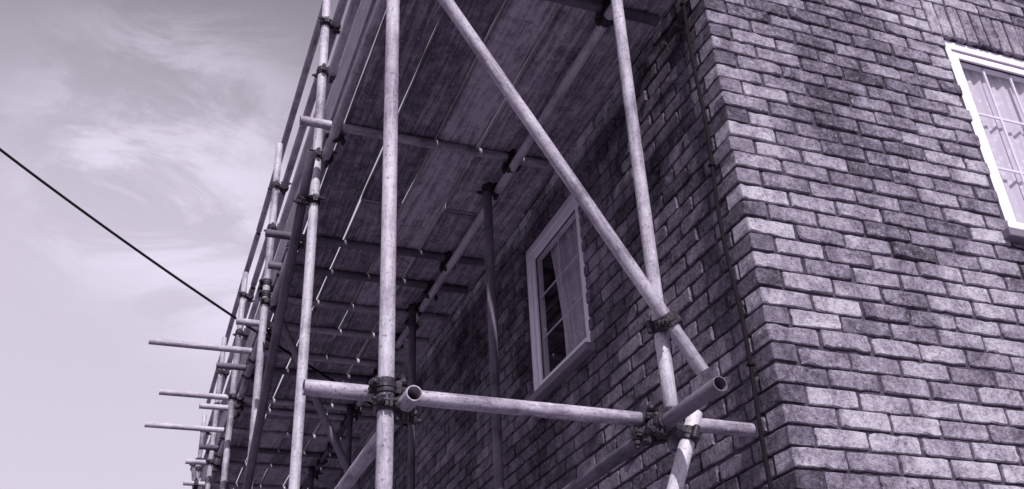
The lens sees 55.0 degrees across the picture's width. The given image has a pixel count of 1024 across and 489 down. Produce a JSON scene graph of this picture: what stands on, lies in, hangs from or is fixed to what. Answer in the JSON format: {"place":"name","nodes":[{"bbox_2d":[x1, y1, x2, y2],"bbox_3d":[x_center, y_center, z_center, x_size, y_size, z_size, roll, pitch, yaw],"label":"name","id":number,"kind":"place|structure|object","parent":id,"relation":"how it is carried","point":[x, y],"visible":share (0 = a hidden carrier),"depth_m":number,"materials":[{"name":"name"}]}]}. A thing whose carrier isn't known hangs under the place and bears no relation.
{"place":"outdoors","nodes":[
{"label":"outdoors","id":0,"kind":"place"},
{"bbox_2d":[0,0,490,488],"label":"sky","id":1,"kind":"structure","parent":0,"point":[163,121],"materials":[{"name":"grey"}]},
{"bbox_2d":[303,10,555,449],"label":"soffit","id":2,"kind":"structure","parent":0,"point":[466,165],"depth_m":6.36,"materials":[{"name":"paint"}]},
{"bbox_3d":[5.924,3.809,9.333,0.248,5.475,9.250,9,-32,-19],"label":"wall","id":3,"kind":"object","parent":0,"visible":0},
{"bbox_2d":[690,0,1023,488],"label":"front wall bricks","id":4,"kind":"object","parent":3,"relation":"attached to","point":[895,226],"visible":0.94,"depth_m":3.94,"materials":[{"name":"grey brick"}]},
{"bbox_2d":[944,40,1013,227],"bbox_3d":[2.135,-0.503,4.574,0.050,1.125,0.076,9,-32,-19],"label":"frame","id":5,"kind":"object","parent":4,"relation":"attached to","point":[982,144],"visible":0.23,"depth_m":4.53,"materials":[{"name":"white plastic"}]},
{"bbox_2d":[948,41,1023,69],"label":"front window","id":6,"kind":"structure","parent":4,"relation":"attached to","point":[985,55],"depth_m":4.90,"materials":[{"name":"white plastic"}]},
{"bbox_2d":[952,51,1018,227],"bbox_3d":[2.179,-0.496,4.590,0.038,1.017,0.056,9,-32,-19],"label":"sash","id":7,"kind":"object","parent":6,"relation":"attached to","point":[991,157],"visible":0.31,"depth_m":4.55,"materials":[{"name":"white plastic"}]},
{"bbox_2d":[957,53,1023,82],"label":"sash","id":8,"kind":"object","parent":6,"relation":"attached to","point":[989,64],"visible":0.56,"depth_m":4.90,"materials":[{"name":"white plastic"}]},
{"bbox_2d":[1008,75,1023,117],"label":"bar","id":9,"kind":"object","parent":8,"relation":"attached to","point":[1016,94],"visible":1,"depth_m":4.88,"materials":[{"name":"white plastic"}]},
{"bbox_2d":[962,68,1023,222],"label":"net curtain","id":10,"kind":"object","parent":6,"relation":"hanging from","point":[1005,99],"visible":0.48,"depth_m":4.78,"materials":[{"name":"white fabric"}]},
{"bbox_2d":[978,112,1023,125],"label":"bar","id":11,"kind":"object","parent":6,"relation":"attached to","point":[998,118],"visible":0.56,"depth_m":4.73,"materials":[{"name":"white plastic"}]},
{"bbox_2d":[981,68,1023,185],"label":"bar","id":12,"kind":"object","parent":6,"relation":"hanging from","point":[1002,124],"visible":1,"depth_m":4.71,"materials":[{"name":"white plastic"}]},
{"bbox_2d":[997,166,1023,174],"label":"bar","id":13,"kind":"object","parent":6,"relation":"attached to","point":[1009,170],"depth_m":4.55,"materials":[{"name":"white plastic"}]},
{"bbox_2d":[1017,222,1023,228],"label":"sash","id":14,"kind":"object","parent":6,"relation":"attached to","point":[1020,225],"visible":0.31,"depth_m":4.33,"materials":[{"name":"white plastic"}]},
{"label":"glass","id":15,"kind":"object","parent":6,"relation":"attached to","visible":0},
{"bbox_2d":[959,60,1023,77],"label":"gasket","id":16,"kind":"object","parent":15,"relation":"attached to","point":[991,69],"visible":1,"depth_m":4.89,"materials":[{"name":"black rubber"}]},
{"bbox_2d":[1001,227,1023,243],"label":"front window sill","id":17,"kind":"structure","parent":4,"relation":"on","point":[1012,234],"depth_m":4.18,"materials":[{"name":"stone"}]},
{"bbox_2d":[705,0,1023,488],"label":"front wall mortar","id":18,"kind":"object","parent":3,"relation":"attached to","point":[898,360],"visible":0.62,"depth_m":3.83,"materials":[{"name":"grey concrete"}]},
{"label":"concrete path","id":19,"kind":"structure","parent":0,"visible":0},
{"bbox_2d":[144,0,755,488],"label":"scaffolding","id":20,"kind":"object","parent":19,"relation":"on","point":[468,60],"visible":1,"depth_m":5.10,"materials":[{"name":"metal"}]},
{"bbox_2d":[0,148,407,426],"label":"overhead cable","id":21,"kind":"object","parent":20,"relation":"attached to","point":[133,247],"visible":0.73,"depth_m":6.74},
{"label":"ground","id":22,"kind":"structure","parent":0,"visible":0},
{"bbox_2d":[542,222,572,371],"bbox_3d":[-0.534,2.837,7.086,0.120,5.475,8.740,9,-32,-19],"label":"side lining","id":23,"kind":"object","parent":22,"relation":"on","point":[556,346],"depth_m":5.85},
{"bbox_2d":[341,2,780,488],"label":"side wall mortar","id":24,"kind":"object","parent":22,"relation":"on","point":[736,452],"visible":0.07,"depth_m":4.36,"materials":[{"name":"grey concrete"}]},
{"bbox_2d":[329,0,823,488],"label":"side wall bricks","id":25,"kind":"object","parent":22,"relation":"on","point":[638,383],"visible":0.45,"depth_m":4.54,"materials":[{"name":"grey brick"}]},
{"bbox_2d":[526,249,538,390],"bbox_3d":[0.149,0.463,5.755,0.076,0.975,0.055,9,-32,-19],"label":"frame","id":26,"kind":"object","parent":25,"relation":"attached to","point":[532,324],"visible":0.28,"depth_m":5.74,"materials":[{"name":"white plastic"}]},
{"bbox_2d":[529,194,588,354],"bbox_3d":[0.298,0.281,5.456,0.107,0.975,0.705,9,-32,-19],"label":"side window","id":27,"kind":"structure","parent":25,"relation":"attached to","point":[572,295],"depth_m":5.51,"materials":[{"name":"white plastic"}]},
{"bbox_2d":[536,260,543,378],"bbox_3d":[0.162,0.426,5.693,0.005,0.771,0.004,9,-32,-19],"label":"gasket","id":28,"kind":"object","parent":27,"relation":"attached to","point":[540,319],"visible":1,"depth_m":5.69,"materials":[{"name":"black rubber"}]},
{"bbox_2d":[531,254,549,386],"bbox_3d":[0.167,0.438,5.715,0.056,0.857,0.038,9,-32,-19],"label":"sash","id":29,"kind":"object","parent":27,"relation":"attached to","point":[543,321],"visible":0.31,"depth_m":5.70,"materials":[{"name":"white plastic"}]},
{"bbox_2d":[534,202,575,259],"bbox_3d":[0.263,-0.071,5.663,0.055,0.038,0.606,9,-32,-19],"label":"sash","id":30,"kind":"object","parent":27,"relation":"attached to","point":[557,227],"visible":0.76,"depth_m":5.65,"materials":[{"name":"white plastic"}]},
{"bbox_2d":[540,253,578,298],"bbox_3d":[0.275,0.170,5.522,0.007,0.007,0.606,9,-32,-19],"label":"bar","id":31,"kind":"object","parent":27,"relation":"attached to","point":[558,277],"visible":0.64,"depth_m":5.54,"materials":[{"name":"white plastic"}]},
{"bbox_2d":[543,295,582,339],"bbox_3d":[0.286,0.395,5.391,0.007,0.007,0.606,9,-32,-19],"label":"bar","id":32,"kind":"object","parent":27,"relation":"attached to","point":[561,319],"visible":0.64,"depth_m":5.41,"materials":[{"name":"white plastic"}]},
{"bbox_2d":[542,337,586,383],"bbox_3d":[0.299,0.636,5.251,0.055,0.038,0.606,9,-32,-19],"label":"sash","id":33,"kind":"object","parent":27,"relation":"on","point":[561,363],"visible":0.24,"depth_m":5.25,"materials":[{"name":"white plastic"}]},
{"bbox_2d":[557,235,567,356],"bbox_3d":[0.281,0.282,5.457,0.008,0.781,0.007,9,-32,-19],"label":"bar","id":34,"kind":"object","parent":33,"relation":"on","point":[562,296],"visible":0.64,"depth_m":5.45,"materials":[{"name":"white plastic"}]},
{"bbox_2d":[574,200,588,341],"bbox_3d":[0.394,0.126,5.199,0.056,0.857,0.038,9,-32,-19],"label":"sash","id":35,"kind":"object","parent":27,"relation":"attached to","point":[581,271],"visible":0.24,"depth_m":5.18,"materials":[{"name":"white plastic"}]},
{"label":"glass","id":36,"kind":"object","parent":27,"relation":"attached to","visible":0},
{"bbox_2d":[536,210,574,259],"bbox_3d":[0.250,-0.054,5.647,0.005,0.004,0.606,9,-32,-19],"label":"gasket","id":37,"kind":"object","parent":36,"relation":"attached to","point":[555,234],"visible":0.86,"depth_m":5.64,"materials":[{"name":"black rubber"}]},
{"bbox_2d":[526,341,596,401],"bbox_3d":[0.271,0.720,5.188,0.150,0.044,0.900,9,-32,-19],"label":"side window sill","id":38,"kind":"structure","parent":25,"relation":"attached to","point":[567,368],"depth_m":5.05,"materials":[{"name":"stone"}]},
{"bbox_2d":[576,201,590,341],"bbox_3d":[0.412,0.102,5.159,0.076,0.975,0.055,9,-32,-19],"label":"frame","id":39,"kind":"object","parent":25,"relation":"attached to","point":[584,278],"visible":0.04,"depth_m":5.13,"materials":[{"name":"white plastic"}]},
{"bbox_2d":[679,0,772,488],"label":"wall cable","id":40,"kind":"object","parent":25,"relation":"attached to","point":[750,364],"depth_m":3.75,"materials":[{"name":"black rubber"}]}
]}

